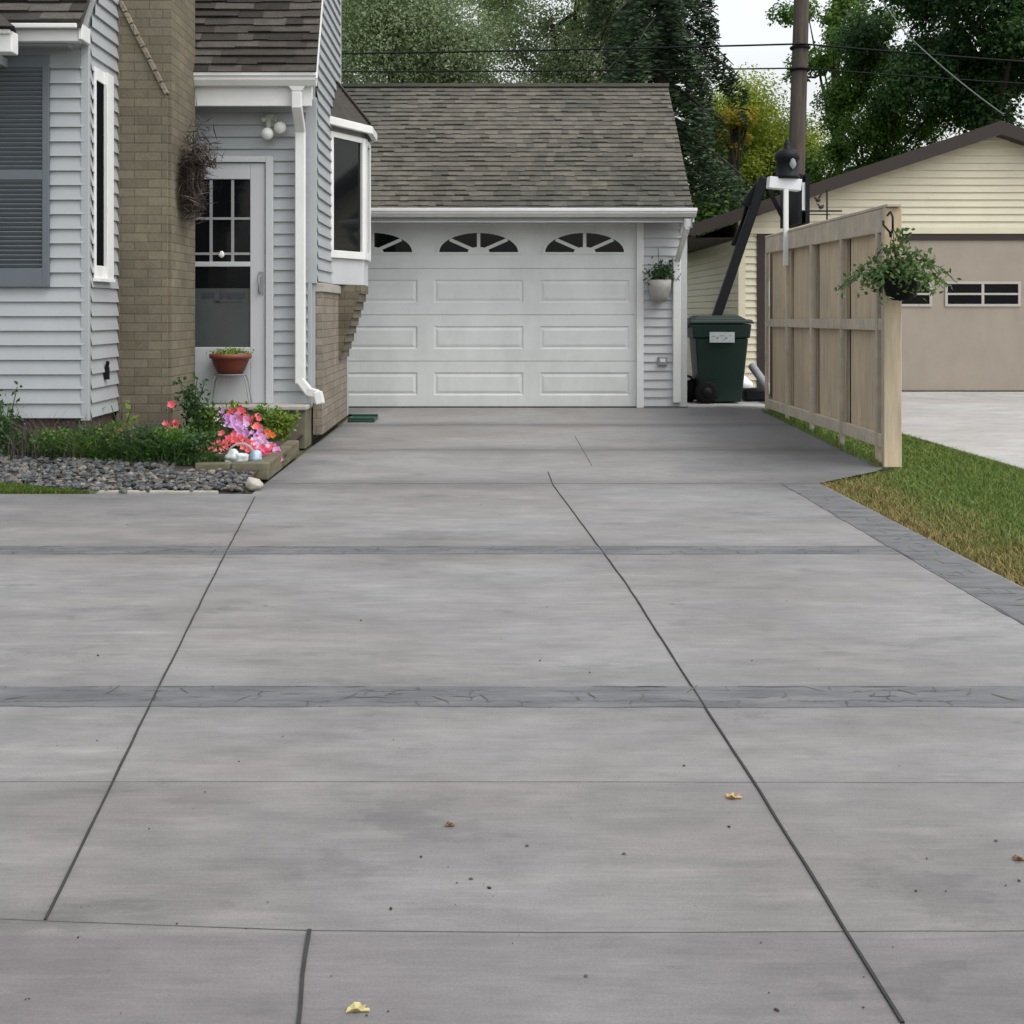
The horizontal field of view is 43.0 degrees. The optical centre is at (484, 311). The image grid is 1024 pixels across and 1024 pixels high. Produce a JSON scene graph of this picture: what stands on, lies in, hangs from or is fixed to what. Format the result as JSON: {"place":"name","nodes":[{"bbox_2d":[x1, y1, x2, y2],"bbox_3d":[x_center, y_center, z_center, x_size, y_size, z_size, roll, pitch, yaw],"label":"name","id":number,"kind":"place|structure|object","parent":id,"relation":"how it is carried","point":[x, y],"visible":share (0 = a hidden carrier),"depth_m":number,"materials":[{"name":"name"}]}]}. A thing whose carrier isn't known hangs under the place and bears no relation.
{"place":"outdoors","nodes":[
{"label":"outdoors","id":0,"kind":"place"},
{"bbox_2d":[0,481,97,493],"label":"grass","id":1,"kind":"structure","parent":0,"point":[11,488],"depth_m":7.91,"materials":[{"name":"green plant"}]},
{"bbox_2d":[0,435,301,493],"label":"flower bed soil","id":2,"kind":"structure","parent":0,"point":[179,467],"depth_m":8.47,"materials":[{"name":"brown soil"}]},
{"bbox_2d":[0,381,23,451],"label":"leafy shrub","id":3,"kind":"object","parent":2,"relation":"on","point":[5,426],"visible":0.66,"depth_m":8.96,"materials":[{"name":"green plant"}]},
{"bbox_2d":[0,429,39,458],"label":"perennial plant","id":4,"kind":"object","parent":2,"relation":"on","point":[13,436],"visible":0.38,"depth_m":8.85,"materials":[{"name":"green plant"}]},
{"bbox_2d":[2,428,81,460],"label":"perennial plant","id":5,"kind":"object","parent":2,"relation":"on","point":[40,449],"visible":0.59,"depth_m":8.78,"materials":[{"name":"green plant"}]},
{"bbox_2d":[0,409,93,461],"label":"plant","id":6,"kind":"object","parent":2,"relation":"on","point":[22,446],"visible":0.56,"depth_m":8.80,"materials":[{"name":"green plant"}]},
{"bbox_2d":[36,407,144,458],"bbox_3d":[-2.696,0.828,8.893,0.670,0.363,0.707,0,0,36],"label":"plant","id":7,"kind":"object","parent":2,"relation":"on","point":[101,441],"visible":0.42,"depth_m":8.78,"materials":[{"name":"green plant"}]},
{"bbox_2d":[2,419,185,458],"bbox_3d":[-2.801,0.856,8.884,1.539,0.308,1.265,0,0,23],"label":"perennial plant","id":8,"kind":"object","parent":2,"relation":"on","point":[83,449],"visible":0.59,"depth_m":8.77,"materials":[{"name":"green plant"}]},
{"bbox_2d":[60,421,139,461],"bbox_3d":[-2.542,0.875,8.832,0.678,0.269,0.594,0,0,0],"label":"perennial plant","id":9,"kind":"object","parent":2,"relation":"on","point":[106,455],"visible":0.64,"depth_m":8.73,"materials":[{"name":"green plant"}]},
{"bbox_2d":[102,400,138,435],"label":"leafy shrub","id":10,"kind":"object","parent":2,"relation":"on","point":[128,406],"visible":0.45,"depth_m":9.38,"materials":[{"name":"green plant"}]},
{"bbox_2d":[0,452,253,492],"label":"river rocks","id":11,"kind":"object","parent":2,"relation":"on","point":[110,470],"visible":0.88,"depth_m":8.27,"materials":[{"name":"grey stone"}]},
{"bbox_2d":[73,423,193,463],"bbox_3d":[-2.137,0.882,8.750,1.315,0.257,0.811,0,0,-25],"label":"perennial plant","id":12,"kind":"object","parent":2,"relation":"on","point":[134,454],"visible":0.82,"depth_m":8.66,"materials":[{"name":"green plant"}]},
{"bbox_2d":[87,409,204,450],"bbox_3d":[-2.312,0.816,8.873,0.764,0.388,0.752,0,0,-43],"label":"plant","id":13,"kind":"object","parent":2,"relation":"on","point":[149,425],"visible":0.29,"depth_m":8.84,"materials":[{"name":"green plant"}]},
{"bbox_2d":[87,490,218,493],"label":"edging stones","id":14,"kind":"object","parent":2,"relation":"on","point":[159,492],"visible":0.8,"depth_m":7.89,"materials":[{"name":"grey stone"}]},
{"bbox_2d":[162,400,186,433],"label":"petunia plant","id":15,"kind":"object","parent":2,"relation":"on","point":[171,404],"visible":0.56,"depth_m":9.52,"materials":[{"name":"pink plant"}]},
{"bbox_2d":[117,418,238,463],"bbox_3d":[-1.947,0.846,8.629,0.976,0.328,1.204,0,0,-34],"label":"perennial plant","id":16,"kind":"object","parent":2,"relation":"on","point":[170,447],"visible":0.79,"depth_m":8.65,"materials":[{"name":"green plant"}]},
{"bbox_2d":[173,369,214,439],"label":"leafy shrub","id":17,"kind":"object","parent":2,"relation":"on","point":[197,405],"visible":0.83,"depth_m":9.60,"materials":[{"name":"green plant"}]},
{"bbox_2d":[161,430,229,464],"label":"perennial plant","id":18,"kind":"object","parent":2,"relation":"on","point":[209,455],"visible":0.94,"depth_m":8.63,"materials":[{"name":"green plant"}]},
{"bbox_2d":[187,392,229,445],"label":"leafy shrub","id":19,"kind":"object","parent":2,"relation":"on","point":[208,413],"visible":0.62,"depth_m":9.67,"materials":[{"name":"green plant"}]},
{"bbox_2d":[214,414,232,430],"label":"petunia plant","id":20,"kind":"object","parent":2,"relation":"on","point":[220,424],"visible":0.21,"depth_m":10.01,"materials":[{"name":"green plant"}]},
{"bbox_2d":[225,400,247,432],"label":"leafy shrub","id":21,"kind":"object","parent":2,"relation":"on","point":[232,403],"visible":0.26,"depth_m":10.29,"materials":[{"name":"green plant"}]},
{"bbox_2d":[207,430,277,455],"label":"petunia plant","id":22,"kind":"object","parent":2,"relation":"on","point":[239,438],"visible":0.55,"depth_m":9.40,"materials":[{"name":"pink plant"}]},
{"bbox_2d":[224,443,261,461],"bbox_3d":[-1.609,0.942,8.664,0.252,0.138,0.111,0,0,0],"label":"garden ornament","id":23,"kind":"object","parent":2,"relation":"on","point":[232,455],"visible":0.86,"depth_m":8.63,"materials":[{"name":"white ceramic"}]},
{"bbox_2d":[226,404,268,435],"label":"petunia plant","id":24,"kind":"object","parent":2,"relation":"on","point":[256,425],"visible":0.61,"depth_m":10.06,"materials":[{"name":"pink plant"}]},
{"bbox_2d":[217,409,287,462],"bbox_3d":[-1.719,0.931,9.677,0.306,0.348,1.464,0,0,-31],"label":"petunia plant","id":25,"kind":"object","parent":2,"relation":"on","point":[232,421],"visible":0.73,"depth_m":9.70,"materials":[{"name":"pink plant"}]},
{"bbox_2d":[250,402,281,430],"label":"leafy shrub","id":26,"kind":"object","parent":2,"relation":"on","point":[260,409],"visible":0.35,"depth_m":10.29,"materials":[{"name":"green plant"}]},
{"bbox_2d":[259,428,279,443],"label":"petunia plant","id":27,"kind":"object","parent":2,"relation":"on","point":[269,433],"visible":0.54,"depth_m":9.62,"materials":[{"name":"orange plant"}]},
{"bbox_2d":[260,447,286,465],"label":"petunia plant","id":28,"kind":"object","parent":2,"relation":"on","point":[266,450],"visible":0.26,"depth_m":9.16,"materials":[{"name":"pink plant"}]},
{"bbox_2d":[261,404,300,440],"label":"leafy shrub","id":29,"kind":"object","parent":2,"relation":"on","point":[282,425],"visible":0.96,"depth_m":10.13,"materials":[{"name":"green plant"}]},
{"bbox_2d":[0,408,1023,1023],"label":"driveway","id":30,"kind":"structure","parent":0,"point":[326,818],"depth_m":3.21,"materials":[{"name":"concrete"}]},
{"bbox_2d":[44,497,254,919],"bbox_3d":[-1.085,1.103,5.038,0.013,0.014,5.412,0,0,-6],"label":"control joint","id":31,"kind":"object","parent":30,"relation":"on","point":[86,835],"visible":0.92,"depth_m":3.16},
{"bbox_2d":[245,477,263,491],"bbox_3d":[-1.427,1.068,8.041,0.108,0.095,0.128,0,0,0],"label":"rock","id":32,"kind":"object","parent":30,"relation":"on","point":[252,484],"visible":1,"depth_m":8.00,"materials":[{"name":"stone"}]},
{"bbox_2d":[296,929,310,1023],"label":"control joint","id":33,"kind":"object","parent":30,"relation":"on","point":[304,960],"visible":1,"depth_m":2.15,"materials":[{"name":"grey concrete"}]},
{"bbox_2d":[346,1002,369,1012],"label":"fallen leaf","id":34,"kind":"object","parent":30,"relation":"on","point":[356,1006],"visible":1,"depth_m":2.04,"materials":[{"name":"yellow plant"}]},
{"bbox_2d":[348,414,377,421],"bbox_3d":[-1.235,1.075,13.175,0.270,0.050,0.450,0,0,0],"label":"splash block","id":35,"kind":"object","parent":30,"relation":"on","point":[364,418],"depth_m":12.96,"materials":[{"name":"green plastic"}]},
{"bbox_2d":[0,545,898,554],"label":"stamped band","id":36,"kind":"object","parent":30,"relation":"on","point":[242,550],"visible":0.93,"depth_m":5.98,"materials":[{"name":"grey concrete"}]},
{"bbox_2d":[445,821,454,826],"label":"fallen leaf","id":37,"kind":"object","parent":30,"relation":"on","point":[449,824],"visible":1,"depth_m":2.78,"materials":[{"name":"brown plant"}]},
{"bbox_2d":[0,685,1023,707],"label":"stamped band","id":38,"kind":"object","parent":30,"relation":"on","point":[586,696],"visible":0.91,"depth_m":3.71,"materials":[{"name":"grey concrete"}]},
{"bbox_2d":[0,918,1023,932],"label":"control joint","id":39,"kind":"object","parent":30,"relation":"on","point":[531,932],"visible":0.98,"depth_m":2.31,"materials":[{"name":"grey concrete"}]},
{"bbox_2d":[0,781,1023,782],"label":"control joint","id":40,"kind":"object","parent":30,"relation":"on","point":[497,781],"visible":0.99,"depth_m":3.04,"materials":[{"name":"grey concrete"}]},
{"bbox_2d":[25,532,1020,1015],"bbox_3d":[-0.119,1.098,4.729,4.340,0.006,5.402,0,0,0],"label":"debris","id":41,"kind":"object","parent":30,"relation":"on","point":[623,854],"visible":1,"depth_m":2.48,"materials":[{"name":"brown plant"}]},
{"bbox_2d":[266,483,811,483],"bbox_3d":[0.346,1.104,8.338,3.502,0.011,0.016,0,0,0],"label":"control joint","id":42,"kind":"object","parent":30,"relation":"on","point":[538,483],"visible":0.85,"depth_m":8.33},
{"bbox_2d":[575,436,591,465],"bbox_3d":[0.781,1.104,10.409,0.011,0.011,2.247,0,0,1],"label":"control joint","id":43,"kind":"object","parent":30,"relation":"on","point":[583,451],"visible":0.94,"depth_m":10.16,"materials":[{"name":"grey concrete"}]},
{"bbox_2d":[548,472,904,1023],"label":"control joint","id":44,"kind":"object","parent":30,"relation":"on","point":[874,976],"visible":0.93,"depth_m":2.74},
{"bbox_2d":[725,792,741,798],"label":"fallen leaf","id":45,"kind":"object","parent":30,"relation":"on","point":[732,795],"visible":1,"depth_m":2.94,"materials":[{"name":"yellow plant"}]},
{"bbox_2d":[782,484,1023,624],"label":"stamped border","id":46,"kind":"object","parent":30,"relation":"on","point":[1004,596],"visible":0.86,"depth_m":5.91,"materials":[{"name":"grey concrete"}]},
{"bbox_2d":[1012,854,1023,860],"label":"fallen leaf","id":47,"kind":"object","parent":30,"relation":"on","point":[1017,857],"visible":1,"depth_m":2.60,"materials":[{"name":"brown plant"}]},
{"bbox_2d":[242,375,1023,587],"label":"ground","id":48,"kind":"structure","parent":0,"point":[326,433],"depth_m":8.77,"materials":[{"name":"green plant"}]},
{"bbox_2d":[0,0,376,452],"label":"house","id":49,"kind":"structure","parent":48,"relation":"on","point":[121,282],"depth_m":9.82,"materials":[{"name":"blue"}]},
{"bbox_2d":[93,67,114,282],"bbox_3d":[-2.737,-0.972,9.350,0.045,1.515,0.410,0,0,0],"label":"window","id":50,"kind":"structure","parent":49,"relation":"in","point":[103,87],"depth_m":9.38,"materials":[{"name":"white glass"}]},
{"bbox_2d":[176,98,223,226],"bbox_3d":[-2.220,-1.161,10.178,0.421,1.030,0.663,0,0,0],"label":"twig wreath","id":51,"kind":"object","parent":49,"relation":"attached to","point":[191,163],"visible":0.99,"depth_m":10.08,"materials":[{"name":"brown wicker"}]},
{"bbox_2d":[195,163,265,402],"bbox_3d":[-2.166,-0.241,10.846,0.660,2.006,0.088,0,0,0],"label":"storm door","id":52,"kind":"structure","parent":49,"relation":"in","point":[230,247],"depth_m":10.87,"materials":[{"name":"paint"}]},
{"bbox_2d":[261,113,285,139],"bbox_3d":[-1.761,-1.547,10.831,0.223,0.236,0.142,0,0,0],"label":"flood light","id":53,"kind":"object","parent":49,"relation":"attached to","point":[269,120],"visible":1,"depth_m":10.78,"materials":[{"name":"white glass"}]},
{"bbox_2d":[328,81,376,285],"bbox_3d":[-1.274,-1.230,12.700,0.399,1.948,1.858,0,0,0],"label":"bay window","id":54,"kind":"structure","parent":49,"relation":"in","point":[352,135],"depth_m":12.25,"materials":[{"name":"white"}]},
{"bbox_2d":[195,462,232,468],"bbox_3d":[-1.782,1.044,8.550,0.236,0.111,0.080,0,0,0],"label":"landscape timber","id":55,"kind":"object","parent":48,"relation":"on","point":[212,465],"visible":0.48,"depth_m":8.51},
{"bbox_2d":[231,461,270,479],"bbox_3d":[-1.538,1.042,8.545,0.245,0.115,0.090,0,0,0],"label":"landscape timber","id":56,"kind":"object","parent":48,"relation":"on","point":[263,472],"visible":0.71,"depth_m":8.50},
{"bbox_2d":[197,403,312,448],"bbox_3d":[-2.113,0.943,10.762,1.326,0.355,0.395,0,0,0],"label":"stoop","id":57,"kind":"object","parent":48,"relation":"on","point":[303,428],"visible":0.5,"depth_m":10.60,"materials":[{"name":"concrete"}]},
{"bbox_2d":[208,373,252,404],"bbox_3d":[-2.103,0.636,10.740,0.344,0.250,0.212,0,0,0],"label":"plant stand","id":58,"kind":"object","parent":57,"relation":"on","point":[243,374],"visible":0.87,"depth_m":10.68,"materials":[{"name":"white metal"}]},
{"bbox_2d":[206,346,253,373],"bbox_3d":[-2.113,0.393,10.740,0.403,0.233,0.348,0,0,0],"label":"flower bowl","id":59,"kind":"object","parent":58,"relation":"on","point":[231,361],"visible":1,"depth_m":10.63,"materials":[{"name":"red ceramic"}]},
{"bbox_2d":[259,440,298,477],"bbox_3d":[-1.468,1.042,9.297,0.090,0.115,1.405,0,0,-1],"label":"landscape timber","id":60,"kind":"object","parent":48,"relation":"on","point":[290,449],"visible":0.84,"depth_m":9.22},
{"bbox_2d":[341,0,519,82],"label":"leafy tree","id":61,"kind":"object","parent":48,"relation":"on","point":[393,25],"visible":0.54,"depth_m":32.86,"materials":[{"name":"green plant"}]},
{"bbox_2d":[341,83,696,407],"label":"garage","id":62,"kind":"structure","parent":48,"relation":"on","point":[521,233],"depth_m":14.99,"materials":[{"name":"white"}]},
{"bbox_2d":[348,223,635,405],"bbox_3d":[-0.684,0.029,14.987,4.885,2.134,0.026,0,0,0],"label":"garage door","id":63,"kind":"structure","parent":62,"relation":"in","point":[453,314],"depth_m":14.99,"materials":[{"name":"white paint"}]},
{"bbox_2d":[642,248,680,301],"bbox_3d":[2.001,-0.426,14.807,0.443,0.622,0.332,0,0,0],"label":"wall planter","id":64,"kind":"object","parent":62,"relation":"attached to","point":[659,289],"visible":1,"depth_m":14.74,"materials":[{"name":"white ceramic"}]},
{"bbox_2d":[657,357,666,365],"bbox_3d":[2.034,0.563,14.903,0.110,0.100,0.045,0,0,0],"label":"outdoor outlet","id":65,"kind":"object","parent":62,"relation":"attached to","point":[661,361],"visible":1,"depth_m":14.89,"materials":[{"name":"grey plastic"}]},
{"bbox_2d":[443,0,651,82],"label":"leafy tree","id":66,"kind":"object","parent":48,"relation":"on","point":[577,34],"visible":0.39,"depth_m":35.66,"materials":[{"name":"green plant"}]},
{"bbox_2d":[588,0,752,230],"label":"spruce tree","id":67,"kind":"object","parent":48,"relation":"on","point":[667,25],"visible":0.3,"depth_m":28.25,"materials":[{"name":"green plant"}]},
{"bbox_2d":[691,186,765,237],"bbox_3d":[5.765,-0.850,28.398,4.570,3.971,3.584,0,0,0],"label":"green bush","id":68,"kind":"object","parent":48,"relation":"on","point":[708,213],"visible":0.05,"depth_m":27.53,"materials":[{"name":"green plant"}]},
{"bbox_2d":[714,103,760,183],"bbox_3d":[7.065,-2.350,36.332,1.326,6.972,1.824,0,0,33],"label":"golden tree","id":69,"kind":"object","parent":48,"relation":"on","point":[739,140],"visible":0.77,"depth_m":36.13,"materials":[{"name":"yellow plant"}]},
{"bbox_2d":[682,62,832,207],"bbox_3d":[7.794,-3.046,38.863,5.117,8.365,5.464,0,0,-41],"label":"leafy tree","id":70,"kind":"object","parent":48,"relation":"on","point":[763,148],"visible":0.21,"depth_m":37.30,"materials":[{"name":"green plant"}]},
{"bbox_2d":[789,0,809,174],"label":"utility pole","id":71,"kind":"object","parent":48,"relation":"on","point":[797,123],"visible":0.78,"depth_m":25.86,"materials":[{"name":"brown wood"}]},
{"bbox_2d":[341,43,1023,62],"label":"overhead cable","id":72,"kind":"object","parent":71,"relation":"attached to","point":[686,47],"visible":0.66,"depth_m":25.95,"materials":[{"name":"black rubber"}]},
{"bbox_2d":[341,67,1023,84],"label":"overhead cable","id":73,"kind":"object","parent":71,"relation":"attached to","point":[700,69],"visible":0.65,"depth_m":25.93,"materials":[{"name":"black rubber"}]},
{"bbox_2d":[881,0,1002,114],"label":"service cable","id":74,"kind":"object","parent":71,"relation":"attached to","point":[938,63],"visible":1,"depth_m":20.92,"materials":[{"name":"grey rubber"}]},
{"bbox_2d":[762,135,854,200],"bbox_3d":[8.968,-1.868,36.423,2.653,6.008,2.980,0,0,0],"label":"leafy tree","id":75,"kind":"object","parent":48,"relation":"on","point":[841,158],"visible":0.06,"depth_m":35.67,"materials":[{"name":"green plant"}]},
{"bbox_2d":[800,190,841,219],"bbox_3d":[3.670,-0.116,14.200,0.459,2.433,0.039,0,0,0],"label":"garden stake","id":76,"kind":"object","parent":48,"relation":"on","point":[818,199],"visible":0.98,"depth_m":14.19,"materials":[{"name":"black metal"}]},
{"bbox_2d":[765,204,901,466],"bbox_3d":[3.051,0.123,12.005,0.126,1.953,5.740,0,0,3],"label":"fence","id":77,"kind":"object","parent":48,"relation":"on","point":[835,362],"visible":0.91,"depth_m":11.03,"materials":[{"name":"brown wood"}]},
{"bbox_2d":[766,139,801,265],"bbox_3d":[3.036,-1.111,13.196,0.337,1.288,0.267,0,0,0],"label":"bird feeder","id":78,"kind":"object","parent":77,"relation":"attached to","point":[786,179],"visible":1,"depth_m":13.12,"materials":[{"name":"black metal"}]},
{"bbox_2d":[789,158,795,168],"bbox_3d":[3.097,-1.494,13.074,0.075,0.110,0.024,0,0,0],"label":"feeder window","id":79,"kind":"structure","parent":78,"relation":"in","point":[792,163],"depth_m":13.07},
{"bbox_2d":[834,211,960,305],"bbox_3d":[2.856,-0.368,9.045,0.798,0.681,0.804,0,0,41],"label":"hanging basket","id":80,"kind":"object","parent":77,"relation":"hanging from","point":[897,276],"visible":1,"depth_m":8.94,"materials":[{"name":"green plant"}]},
{"bbox_2d":[765,0,908,169],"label":"oak tree","id":81,"kind":"object","parent":48,"relation":"on","point":[834,15],"visible":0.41,"depth_m":37.38,"materials":[{"name":"green plant"}]},
{"bbox_2d":[805,53,959,183],"bbox_3d":[9.969,-2.846,34.057,4.739,7.963,4.453,0,0,0],"label":"leafy tree","id":82,"kind":"object","parent":48,"relation":"on","point":[842,99],"visible":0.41,"depth_m":33.36,"materials":[{"name":"green plant"}]},
{"bbox_2d":[826,0,1023,135],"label":"oak tree","id":83,"kind":"object","parent":48,"relation":"on","point":[996,35],"visible":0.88,"depth_m":31.14,"materials":[{"name":"green plant"}]},
{"bbox_2d":[341,0,1023,194],"label":"sky","id":84,"kind":"structure","parent":0,"point":[742,22],"materials":[{"name":"white"}]},
{"bbox_2d":[685,400,764,407],"bbox_3d":[2.815,1.104,16.385,0.970,0.032,2.830,0,0,0],"label":"concrete pad","id":85,"kind":"object","parent":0,"point":[699,404],"visible":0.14,"depth_m":15.13,"materials":[{"name":"grey concrete"}]},
{"bbox_2d":[687,376,695,401],"bbox_3d":[2.447,0.947,15.778,0.316,0.343,0.348,0,0,0],"label":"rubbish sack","id":86,"kind":"object","parent":85,"relation":"on","point":[691,388],"visible":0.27,"depth_m":15.63,"materials":[{"name":"black plastic"}]},
{"bbox_2d":[687,315,753,403],"bbox_3d":[2.790,0.565,15.662,0.798,1.045,0.610,0,0,0],"label":"trash bin","id":87,"kind":"object","parent":85,"relation":"on","point":[718,347],"visible":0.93,"depth_m":15.42,"materials":[{"name":"green plastic"}]},
{"bbox_2d":[742,388,764,401],"bbox_3d":[3.313,1.009,15.875,0.330,0.158,0.250,0,0,0],"label":"hose tray","id":88,"kind":"object","parent":85,"relation":"on","point":[753,394],"visible":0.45,"depth_m":15.75,"materials":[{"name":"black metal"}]},
{"bbox_2d":[748,363,771,398],"bbox_3d":[3.326,0.823,15.616,0.109,0.414,0.548,0,0,-15],"label":"drain pipe","id":89,"kind":"object","parent":88,"relation":"on","point":[756,372],"visible":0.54,"depth_m":15.64,"materials":[{"name":"grey plastic"}]},
{"bbox_2d":[712,174,809,314],"bbox_3d":[3.397,-0.331,16.667,1.282,2.862,1.000,0,0,0],"label":"basketball stand","id":90,"kind":"object","parent":85,"relation":"on","point":[752,200],"visible":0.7,"depth_m":16.61,"materials":[{"name":"black metal"}]},
{"bbox_2d":[743,376,752,387],"bbox_3d":[3.224,0.930,16.204,0.222,0.287,0.222,0,0,0],"label":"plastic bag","id":91,"kind":"object","parent":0,"point":[747,383],"visible":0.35,"depth_m":16.13,"materials":[{"name":"white plastic"}]},
{"bbox_2d":[687,121,1023,390],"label":"neighbour garage","id":92,"kind":"structure","parent":0,"point":[959,198],"depth_m":18.09,"materials":[{"name":"beige"}]},
{"bbox_2d":[769,240,1023,389],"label":"garage door","id":93,"kind":"structure","parent":92,"relation":"in","point":[970,336],"depth_m":18.09,"materials":[{"name":"beige metal"}]},
{"bbox_2d":[902,392,1023,469],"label":"neighbour driveway","id":94,"kind":"structure","parent":0,"point":[986,424],"depth_m":13.13,"materials":[{"name":"concrete"}]}
]}

